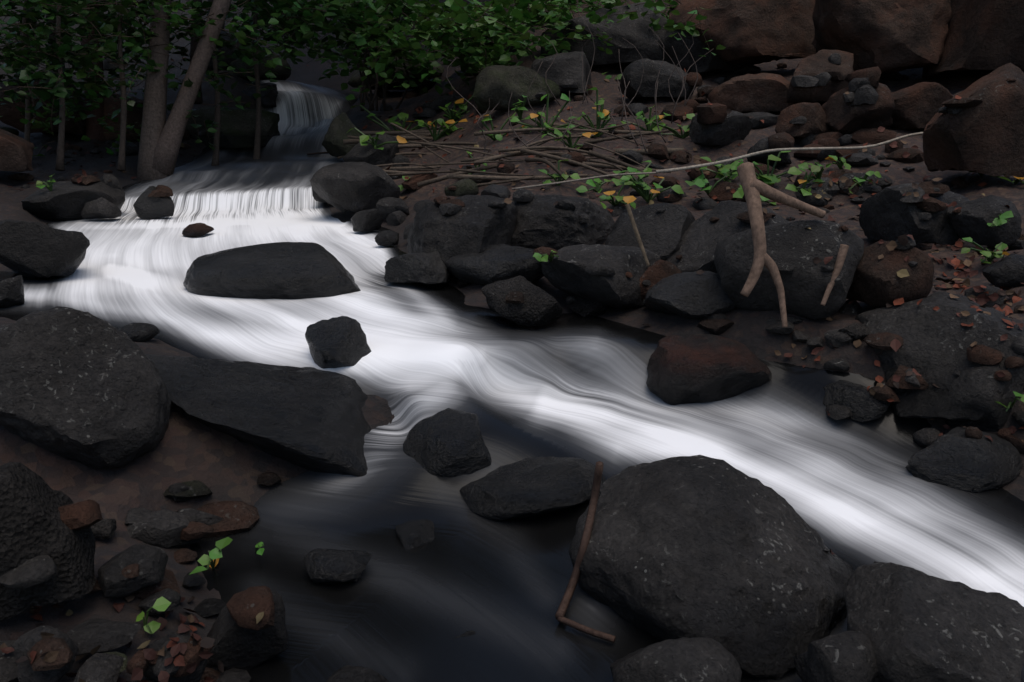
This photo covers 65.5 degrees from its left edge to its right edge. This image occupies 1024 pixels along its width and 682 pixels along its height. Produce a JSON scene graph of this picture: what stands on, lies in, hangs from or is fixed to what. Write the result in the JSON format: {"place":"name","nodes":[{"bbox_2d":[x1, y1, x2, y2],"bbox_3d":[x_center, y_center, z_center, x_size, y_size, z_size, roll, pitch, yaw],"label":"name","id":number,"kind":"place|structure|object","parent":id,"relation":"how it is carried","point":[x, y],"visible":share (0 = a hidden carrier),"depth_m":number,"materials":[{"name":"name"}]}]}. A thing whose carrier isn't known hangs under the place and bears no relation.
{"place":"outdoors","nodes":[
{"label":"outdoors","id":0,"kind":"place"},
{"bbox_2d":[0,79,1023,681],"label":"stream water","id":1,"kind":"structure","parent":0,"point":[854,493],"depth_m":2.83,"materials":[{"name":"water"}]},
{"bbox_2d":[0,275,24,307],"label":"rock","id":2,"kind":"object","parent":1,"relation":"on","point":[11,291],"visible":1,"depth_m":3.75,"materials":[{"name":"stone"}]},
{"bbox_2d":[0,219,89,278],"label":"rock","id":3,"kind":"object","parent":1,"relation":"in","point":[32,250],"visible":1,"depth_m":4.33,"materials":[{"name":"stone"}]},
{"bbox_2d":[21,179,124,221],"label":"rock","id":4,"kind":"object","parent":1,"relation":"in","point":[63,201],"visible":0.71,"depth_m":6.69,"materials":[{"name":"stone"}]},
{"bbox_2d":[81,197,121,218],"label":"rock","id":5,"kind":"object","parent":1,"relation":"in","point":[101,208],"visible":1,"depth_m":6.66,"materials":[{"name":"stone"}]},
{"bbox_2d":[133,186,173,218],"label":"rock","id":6,"kind":"object","parent":1,"relation":"in","point":[145,206],"visible":0.91,"depth_m":6.76,"materials":[{"name":"stone"}]},
{"bbox_2d":[182,223,213,236],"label":"rock","id":7,"kind":"object","parent":1,"relation":"on","point":[198,229],"visible":1,"depth_m":5.95,"materials":[{"name":"stone"}]},
{"bbox_2d":[183,242,360,298],"bbox_3d":[-1.273,-0.364,4.345,0.969,0.281,0.764,0,15,0],"label":"rock","id":8,"kind":"object","parent":1,"relation":"in","point":[290,270],"visible":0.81,"depth_m":4.06,"materials":[{"name":"stone"}]},
{"bbox_2d":[303,548,370,583],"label":"rock","id":9,"kind":"object","parent":1,"relation":"on","point":[328,566],"visible":1,"depth_m":2.15,"materials":[{"name":"stone"}]},
{"bbox_2d":[305,316,370,368],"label":"rock","id":10,"kind":"object","parent":1,"relation":"on","point":[337,342],"visible":0.89,"depth_m":3.15,"materials":[{"name":"stone"}]},
{"bbox_2d":[326,665,389,681],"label":"rock","id":11,"kind":"object","parent":1,"relation":"on","point":[347,673],"visible":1,"depth_m":1.69,"materials":[{"name":"stone"}]},
{"bbox_2d":[375,230,398,245],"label":"rock","id":12,"kind":"object","parent":1,"relation":"in","point":[386,238],"visible":1,"depth_m":5.38,"materials":[{"name":"stone"}]},
{"bbox_2d":[395,519,433,548],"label":"rock","id":13,"kind":"object","parent":1,"relation":"on","point":[410,534],"visible":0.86,"depth_m":2.39,"materials":[{"name":"stone"}]},
{"bbox_2d":[384,251,451,283],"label":"rock","id":14,"kind":"object","parent":1,"relation":"in","point":[423,268],"visible":0.89,"depth_m":4.21,"materials":[{"name":"stone"}]},
{"bbox_2d":[403,408,491,477],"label":"rock","id":15,"kind":"object","parent":1,"relation":"in","point":[449,442],"visible":0.92,"depth_m":2.66,"materials":[{"name":"stone"}]},
{"bbox_2d":[454,631,475,637],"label":"rock","id":16,"kind":"object","parent":1,"relation":"in","point":[468,633],"visible":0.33,"depth_m":1.95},
{"bbox_2d":[460,456,605,521],"bbox_3d":[0.070,0.476,2.610,0.485,0.162,0.347,0,15,0],"label":"rock","id":17,"kind":"object","parent":1,"relation":"in","point":[526,487],"visible":0.85,"depth_m":2.51,"materials":[{"name":"stone"}]},
{"bbox_2d":[568,455,853,679],"bbox_3d":[0.514,0.538,2.090,0.683,0.337,0.616,12,19,38],"label":"rock","id":18,"kind":"object","parent":1,"relation":"in","point":[750,574],"visible":0.91,"depth_m":1.95,"materials":[{"name":"stone"}]},
{"bbox_2d":[794,630,877,681],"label":"rock","id":19,"kind":"object","parent":1,"relation":"on","point":[846,656],"visible":1,"depth_m":1.65,"materials":[{"name":"stone"}]},
{"bbox_2d":[0,0,1023,681],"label":"ground","id":20,"kind":"structure","parent":0,"point":[222,466],"depth_m":5.14,"materials":[{"name":"soil"}]},
{"bbox_2d":[0,126,18,135],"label":"rock","id":21,"kind":"object","parent":20,"relation":"on","point":[13,131],"visible":0.51,"depth_m":10.99,"materials":[{"name":"stone"}]},
{"bbox_2d":[0,129,33,171],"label":"rock","id":22,"kind":"object","parent":20,"relation":"on","point":[16,153],"visible":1,"depth_m":7.73,"materials":[{"name":"stone"}]},
{"bbox_2d":[14,625,77,681],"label":"rock","id":23,"kind":"object","parent":20,"relation":"on","point":[24,644],"visible":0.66,"depth_m":1.57,"materials":[{"name":"stone"}]},
{"bbox_2d":[0,462,95,621],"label":"rock","id":24,"kind":"object","parent":20,"relation":"on","point":[32,525],"visible":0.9,"depth_m":1.74,"materials":[{"name":"stone"}]},
{"bbox_2d":[0,306,171,468],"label":"rock","id":25,"kind":"object","parent":20,"relation":"on","point":[88,389],"visible":0.98,"depth_m":2.40,"materials":[{"name":"stone"}]},
{"bbox_2d":[87,580,101,593],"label":"rock","id":26,"kind":"object","parent":20,"relation":"on","point":[96,587],"visible":0.23,"depth_m":1.88,"materials":[{"name":"stone"}]},
{"bbox_2d":[66,618,140,655],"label":"rock","id":27,"kind":"object","parent":20,"relation":"on","point":[87,636],"visible":0.78,"depth_m":1.70,"materials":[{"name":"stone"}]},
{"bbox_2d":[91,519,116,538],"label":"rock","id":28,"kind":"object","parent":20,"relation":"on","point":[104,529],"visible":0.72,"depth_m":2.15,"materials":[{"name":"stone"}]},
{"bbox_2d":[106,652,126,672],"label":"rock","id":29,"kind":"object","parent":20,"relation":"on","point":[123,667],"visible":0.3,"depth_m":1.64,"materials":[{"name":"stone"}]},
{"bbox_2d":[110,140,138,155],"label":"rock","id":30,"kind":"object","parent":20,"relation":"on","point":[131,149],"visible":0.52,"depth_m":10.11,"materials":[{"name":"stone"}]},
{"bbox_2d":[98,544,167,598],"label":"rock","id":31,"kind":"object","parent":20,"relation":"on","point":[115,583],"visible":0.97,"depth_m":1.88,"materials":[{"name":"stone"}]},
{"bbox_2d":[125,507,152,524],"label":"rock","id":32,"kind":"object","parent":20,"relation":"on","point":[134,515],"visible":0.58,"depth_m":2.29,"materials":[{"name":"stone"}]},
{"bbox_2d":[118,323,159,341],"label":"rock","id":33,"kind":"object","parent":20,"relation":"on","point":[139,332],"visible":0.69,"depth_m":3.28,"materials":[{"name":"stone"}]},
{"bbox_2d":[139,588,180,614],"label":"rock","id":34,"kind":"object","parent":20,"relation":"on","point":[173,597],"visible":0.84,"depth_m":1.89,"materials":[{"name":"stone"}]},
{"bbox_2d":[143,632,206,681],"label":"rock","id":35,"kind":"object","parent":20,"relation":"on","point":[196,675],"visible":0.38,"depth_m":1.63,"materials":[{"name":"stone"}]},
{"bbox_2d":[168,482,196,501],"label":"rock","id":36,"kind":"object","parent":20,"relation":"on","point":[174,488],"visible":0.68,"depth_m":2.47,"materials":[{"name":"stone"}]},
{"bbox_2d":[163,480,211,498],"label":"rock","id":37,"kind":"object","parent":20,"relation":"on","point":[198,489],"visible":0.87,"depth_m":2.49,"materials":[{"name":"stone"}]},
{"bbox_2d":[182,572,205,587],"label":"rock","id":38,"kind":"object","parent":20,"relation":"on","point":[194,580],"visible":0.94,"depth_m":2.11,"materials":[{"name":"stone"}]},
{"bbox_2d":[194,598,225,616],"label":"rock","id":39,"kind":"object","parent":20,"relation":"on","point":[208,607],"visible":0.94,"depth_m":2.02,"materials":[{"name":"stone"}]},
{"bbox_2d":[186,106,279,147],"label":"rock","id":40,"kind":"object","parent":20,"relation":"on","point":[237,127],"visible":0.59,"depth_m":11.02,"materials":[{"name":"stone"}]},
{"bbox_2d":[206,590,287,672],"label":"rock","id":41,"kind":"object","parent":20,"relation":"on","point":[237,646],"visible":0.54,"depth_m":1.79,"materials":[{"name":"stone"}]},
{"bbox_2d":[145,354,370,476],"bbox_3d":[-0.913,0.260,3.003,1.050,0.450,0.805,0,15,0],"label":"rock","id":42,"kind":"object","parent":20,"relation":"on","point":[311,418],"visible":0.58,"depth_m":2.80,"materials":[{"name":"stone"}]},
{"bbox_2d":[228,47,290,79],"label":"rock","id":43,"kind":"object","parent":20,"relation":"on","point":[284,73],"visible":0.44,"depth_m":13.51,"materials":[{"name":"stone"}]},
{"bbox_2d":[242,82,277,106],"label":"rock","id":44,"kind":"object","parent":20,"relation":"on","point":[268,97],"visible":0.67,"depth_m":12.84,"materials":[{"name":"stone"}]},
{"bbox_2d":[257,472,281,485],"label":"rock","id":45,"kind":"object","parent":20,"relation":"on","point":[269,478],"visible":1,"depth_m":2.64,"materials":[{"name":"stone"}]},
{"bbox_2d":[311,184,326,202],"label":"rock","id":46,"kind":"object","parent":20,"relation":"on","point":[316,196],"visible":0.16,"depth_m":7.77,"materials":[{"name":"stone"}]},
{"bbox_2d":[322,112,360,156],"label":"rock","id":47,"kind":"object","parent":20,"relation":"on","point":[339,128],"visible":0.69,"depth_m":10.36,"materials":[{"name":"stone"}]},
{"bbox_2d":[310,162,400,211],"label":"rock","id":48,"kind":"object","parent":20,"relation":"on","point":[351,186],"visible":0.92,"depth_m":6.73,"materials":[{"name":"stone"}]},
{"bbox_2d":[0,0,725,179],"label":"tree","id":49,"kind":"object","parent":20,"relation":"on","point":[304,33],"depth_m":9.67,"materials":[{"name":"plant"}]},
{"bbox_2d":[351,209,383,231],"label":"rock","id":50,"kind":"object","parent":20,"relation":"on","point":[369,220],"visible":1,"depth_m":6.10,"materials":[{"name":"stone"}]},
{"bbox_2d":[342,133,398,164],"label":"rock","id":51,"kind":"object","parent":20,"relation":"on","point":[368,153],"visible":0.67,"depth_m":8.81,"materials":[{"name":"stone"}]},
{"bbox_2d":[376,197,408,218],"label":"rock","id":52,"kind":"object","parent":20,"relation":"on","point":[385,206],"visible":0.59,"depth_m":6.58,"materials":[{"name":"stone"}]},
{"bbox_2d":[347,50,444,89],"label":"rock","id":53,"kind":"object","parent":20,"relation":"on","point":[355,81],"visible":0.31,"depth_m":13.63,"materials":[{"name":"stone"}]},
{"bbox_2d":[403,223,412,238],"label":"rock","id":54,"kind":"object","parent":20,"relation":"on","point":[406,231],"visible":0.26,"depth_m":5.32,"materials":[{"name":"stone"}]},
{"bbox_2d":[413,200,433,212],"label":"rock","id":55,"kind":"object","parent":20,"relation":"on","point":[419,205],"visible":0.27,"depth_m":5.62,"materials":[{"name":"stone"}]},
{"bbox_2d":[444,178,478,196],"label":"rock","id":56,"kind":"object","parent":20,"relation":"on","point":[467,186],"visible":0.85,"depth_m":6.25,"materials":[{"name":"stone"}]},
{"bbox_2d":[407,195,517,274],"bbox_3d":[-0.291,-0.612,4.586,0.689,0.432,0.930,0,15,0],"label":"rock","id":57,"kind":"object","parent":20,"relation":"on","point":[476,224],"visible":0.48,"depth_m":4.36,"materials":[{"name":"stone"}]},
{"bbox_2d":[470,173,492,183],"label":"rock","id":58,"kind":"object","parent":20,"relation":"on","point":[480,181],"visible":0.43,"depth_m":6.58,"materials":[{"name":"stone"}]},
{"bbox_2d":[435,4,528,56],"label":"rock","id":59,"kind":"object","parent":20,"relation":"on","point":[511,50],"visible":0.03,"depth_m":12.74,"materials":[{"name":"stone"}]},
{"bbox_2d":[445,244,543,285],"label":"rock","id":60,"kind":"object","parent":20,"relation":"on","point":[490,264],"visible":0.64,"depth_m":4.11,"materials":[{"name":"stone"}]},
{"bbox_2d":[481,184,510,198],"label":"rock","id":61,"kind":"object","parent":20,"relation":"on","point":[500,191],"visible":0.62,"depth_m":5.68,"materials":[{"name":"stone"}]},
{"bbox_2d":[0,58,1023,681],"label":"leaf litter","id":62,"kind":"object","parent":20,"relation":"on","point":[208,642],"visible":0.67,"depth_m":3.22,"materials":[{"name":"plant"}]},
{"bbox_2d":[0,53,1023,681],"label":"small stones","id":63,"kind":"object","parent":20,"relation":"on","point":[246,605],"visible":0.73,"depth_m":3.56,"materials":[{"name":"stone"}]},
{"bbox_2d":[473,65,559,110],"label":"rock","id":64,"kind":"object","parent":20,"relation":"on","point":[496,84],"visible":0.86,"depth_m":8.84,"materials":[{"name":"stone"}]},
{"bbox_2d":[481,276,562,326],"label":"rock","id":65,"kind":"object","parent":20,"relation":"on","point":[539,306],"visible":0.98,"depth_m":3.61,"materials":[{"name":"stone"}]},
{"bbox_2d":[36,87,1023,633],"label":"green plant","id":66,"kind":"object","parent":20,"relation":"on","point":[214,557],"visible":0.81,"depth_m":6.27,"materials":[{"name":"green plant"}]},
{"bbox_2d":[531,51,591,92],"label":"rock","id":67,"kind":"object","parent":20,"relation":"on","point":[566,65],"visible":0.65,"depth_m":9.59,"materials":[{"name":"stone"}]},
{"bbox_2d":[511,194,614,250],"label":"rock","id":68,"kind":"object","parent":20,"relation":"on","point":[542,221],"visible":0.62,"depth_m":4.64,"materials":[{"name":"stone"}]},
{"bbox_2d":[567,297,605,316],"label":"rock","id":69,"kind":"object","parent":20,"relation":"on","point":[583,307],"visible":0.77,"depth_m":3.96,"materials":[{"name":"stone"}]},
{"bbox_2d":[542,244,660,307],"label":"rock","id":70,"kind":"object","parent":20,"relation":"on","point":[564,271],"visible":0.81,"depth_m":3.88,"materials":[{"name":"stone"}]},
{"bbox_2d":[541,2,666,64],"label":"rock","id":71,"kind":"object","parent":20,"relation":"on","point":[640,35],"visible":0.47,"depth_m":11.32,"materials":[{"name":"stone"}]},
{"bbox_2d":[307,13,922,642],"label":"fallen branches","id":72,"kind":"object","parent":20,"relation":"on","point":[755,189],"visible":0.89,"depth_m":6.49,"materials":[{"name":"brown wood"}]},
{"bbox_2d":[604,203,694,260],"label":"rock","id":73,"kind":"object","parent":20,"relation":"on","point":[661,234],"visible":0.45,"depth_m":4.28,"materials":[{"name":"stone"}]},
{"bbox_2d":[618,58,695,99],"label":"rock","id":74,"kind":"object","parent":20,"relation":"on","point":[633,72],"visible":0.77,"depth_m":9.56,"materials":[{"name":"stone"}]},
{"bbox_2d":[639,260,681,299],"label":"rock","id":75,"kind":"object","parent":20,"relation":"on","point":[656,272],"visible":0.43,"depth_m":3.89,"materials":[{"name":"stone"}]},
{"bbox_2d":[610,637,741,681],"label":"rock","id":76,"kind":"object","parent":20,"relation":"on","point":[696,659],"visible":1,"depth_m":1.64,"materials":[{"name":"stone"}]},
{"bbox_2d":[645,271,737,318],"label":"rock","id":77,"kind":"object","parent":20,"relation":"on","point":[692,295],"visible":0.83,"depth_m":3.56,"materials":[{"name":"stone"}]},
{"bbox_2d":[657,29,752,72],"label":"rock","id":78,"kind":"object","parent":20,"relation":"on","point":[716,63],"visible":0.42,"depth_m":10.98,"materials":[{"name":"stone"}]},
{"bbox_2d":[646,332,771,404],"bbox_3d":[0.813,0.107,3.369,0.511,0.249,0.434,0,15,0],"label":"rock","id":79,"kind":"object","parent":20,"relation":"on","point":[684,368],"visible":0.91,"depth_m":3.21,"materials":[{"name":"stone"}]},
{"bbox_2d":[698,313,726,320],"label":"rock","id":80,"kind":"object","parent":20,"relation":"on","point":[718,316],"visible":0.24,"depth_m":3.52,"materials":[{"name":"stone"}]},
{"bbox_2d":[697,319,733,335],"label":"rock","id":81,"kind":"object","parent":20,"relation":"on","point":[718,327],"visible":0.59,"depth_m":3.47,"materials":[{"name":"stone"}]},
{"bbox_2d":[689,111,751,145],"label":"rock","id":82,"kind":"object","parent":20,"relation":"on","point":[733,127],"visible":0.71,"depth_m":7.32,"materials":[{"name":"stone"}]},
{"bbox_2d":[666,200,789,273],"bbox_3d":[1.119,-0.529,4.118,0.629,0.365,0.546,13,20,41],"label":"rock","id":83,"kind":"object","parent":20,"relation":"on","point":[703,236],"visible":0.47,"depth_m":4.07,"materials":[{"name":"stone"}]},
{"bbox_2d":[669,0,816,64],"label":"rock","id":84,"kind":"object","parent":20,"relation":"on","point":[754,31],"visible":0.67,"depth_m":10.35,"materials":[{"name":"stone"}]},
{"bbox_2d":[707,73,796,111],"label":"rock","id":85,"kind":"object","parent":20,"relation":"on","point":[763,92],"visible":0.82,"depth_m":8.46,"materials":[{"name":"stone"}]},
{"bbox_2d":[747,137,791,165],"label":"rock","id":86,"kind":"object","parent":20,"relation":"on","point":[762,145],"visible":0.52,"depth_m":6.54,"materials":[{"name":"stone"}]},
{"bbox_2d":[765,317,779,324],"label":"rock","id":87,"kind":"object","parent":20,"relation":"on","point":[771,320],"visible":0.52,"depth_m":3.36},
{"bbox_2d":[714,219,863,318],"bbox_3d":[1.215,-0.341,3.514,0.612,0.417,0.682,0,15,0],"label":"rock","id":88,"kind":"object","parent":20,"relation":"on","point":[800,245],"visible":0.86,"depth_m":3.32,"materials":[{"name":"stone"}]},
{"bbox_2d":[787,317,802,323],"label":"rock","id":89,"kind":"object","parent":20,"relation":"on","point":[795,320],"visible":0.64,"depth_m":3.34,"materials":[{"name":"stone"}]},
{"bbox_2d":[775,102,831,136],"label":"rock","id":90,"kind":"object","parent":20,"relation":"on","point":[814,114],"visible":0.8,"depth_m":7.14,"materials":[{"name":"stone"}]},
{"bbox_2d":[787,49,853,102],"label":"rock","id":91,"kind":"object","parent":20,"relation":"on","point":[818,62],"visible":0.65,"depth_m":8.38,"materials":[{"name":"stone"}]},
{"bbox_2d":[838,323,871,338],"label":"rock","id":92,"kind":"object","parent":20,"relation":"on","point":[856,331],"visible":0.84,"depth_m":3.13,"materials":[{"name":"stone"}]},
{"bbox_2d":[823,380,891,421],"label":"rock","id":93,"kind":"object","parent":20,"relation":"on","point":[861,402],"visible":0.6,"depth_m":2.98,"materials":[{"name":"stone"}]},
{"bbox_2d":[822,83,894,133],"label":"rock","id":94,"kind":"object","parent":20,"relation":"on","point":[842,117],"visible":0.7,"depth_m":6.92,"materials":[{"name":"stone"}]},
{"bbox_2d":[811,0,951,72],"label":"rock","id":95,"kind":"object","parent":20,"relation":"on","point":[890,36],"visible":0.84,"depth_m":8.86,"materials":[{"name":"stone"}]},
{"bbox_2d":[846,241,933,306],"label":"rock","id":96,"kind":"object","parent":20,"relation":"on","point":[876,282],"visible":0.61,"depth_m":3.25,"materials":[{"name":"stone"}]},
{"bbox_2d":[859,183,969,244],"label":"rock","id":97,"kind":"object","parent":20,"relation":"on","point":[886,214],"visible":0.71,"depth_m":4.25,"materials":[{"name":"stone"}]},
{"bbox_2d":[890,82,952,129],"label":"rock","id":98,"kind":"object","parent":20,"relation":"on","point":[918,105],"visible":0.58,"depth_m":7.01,"materials":[{"name":"stone"}]},
{"bbox_2d":[845,561,1023,681],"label":"rock","id":99,"kind":"object","parent":20,"relation":"on","point":[912,624],"visible":0.9,"depth_m":1.69,"materials":[{"name":"stone"}]},
{"bbox_2d":[855,292,1023,421],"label":"rock","id":100,"kind":"object","parent":20,"relation":"on","point":[935,346],"visible":0.49,"depth_m":2.92,"materials":[{"name":"stone"}]},
{"bbox_2d":[905,427,1022,491],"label":"rock","id":101,"kind":"object","parent":20,"relation":"on","point":[956,458],"visible":0.95,"depth_m":2.61,"materials":[{"name":"stone"}]},
{"bbox_2d":[922,63,1023,176],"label":"rock","id":102,"kind":"object","parent":20,"relation":"on","point":[986,136],"visible":0.95,"depth_m":5.12,"materials":[{"name":"stone"}]},
{"bbox_2d":[922,0,1023,79],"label":"rock","id":103,"kind":"object","parent":20,"relation":"on","point":[985,35],"visible":0.7,"depth_m":8.40,"materials":[{"name":"stone"}]},
{"bbox_2d":[944,365,1023,431],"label":"rock","id":104,"kind":"object","parent":20,"relation":"on","point":[976,388],"visible":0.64,"depth_m":2.75,"materials":[{"name":"stone"}]},
{"bbox_2d":[948,195,1021,245],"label":"rock","id":105,"kind":"object","parent":20,"relation":"on","point":[975,227],"visible":0.92,"depth_m":4.03,"materials":[{"name":"stone"}]},
{"bbox_2d":[982,253,1023,287],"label":"rock","id":106,"kind":"object","parent":20,"relation":"on","point":[1007,271],"visible":0.98,"depth_m":3.37,"materials":[{"name":"stone"}]},
{"bbox_2d":[1003,434,1023,454],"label":"rock","id":107,"kind":"object","parent":20,"relation":"on","point":[1016,443],"visible":0.46,"depth_m":2.66,"materials":[{"name":"stone"}]},
{"bbox_2d":[1012,411,1023,425],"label":"rock","id":108,"kind":"object","parent":20,"relation":"on","point":[1018,416],"visible":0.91,"depth_m":2.71,"materials":[{"name":"stone"}]}
]}

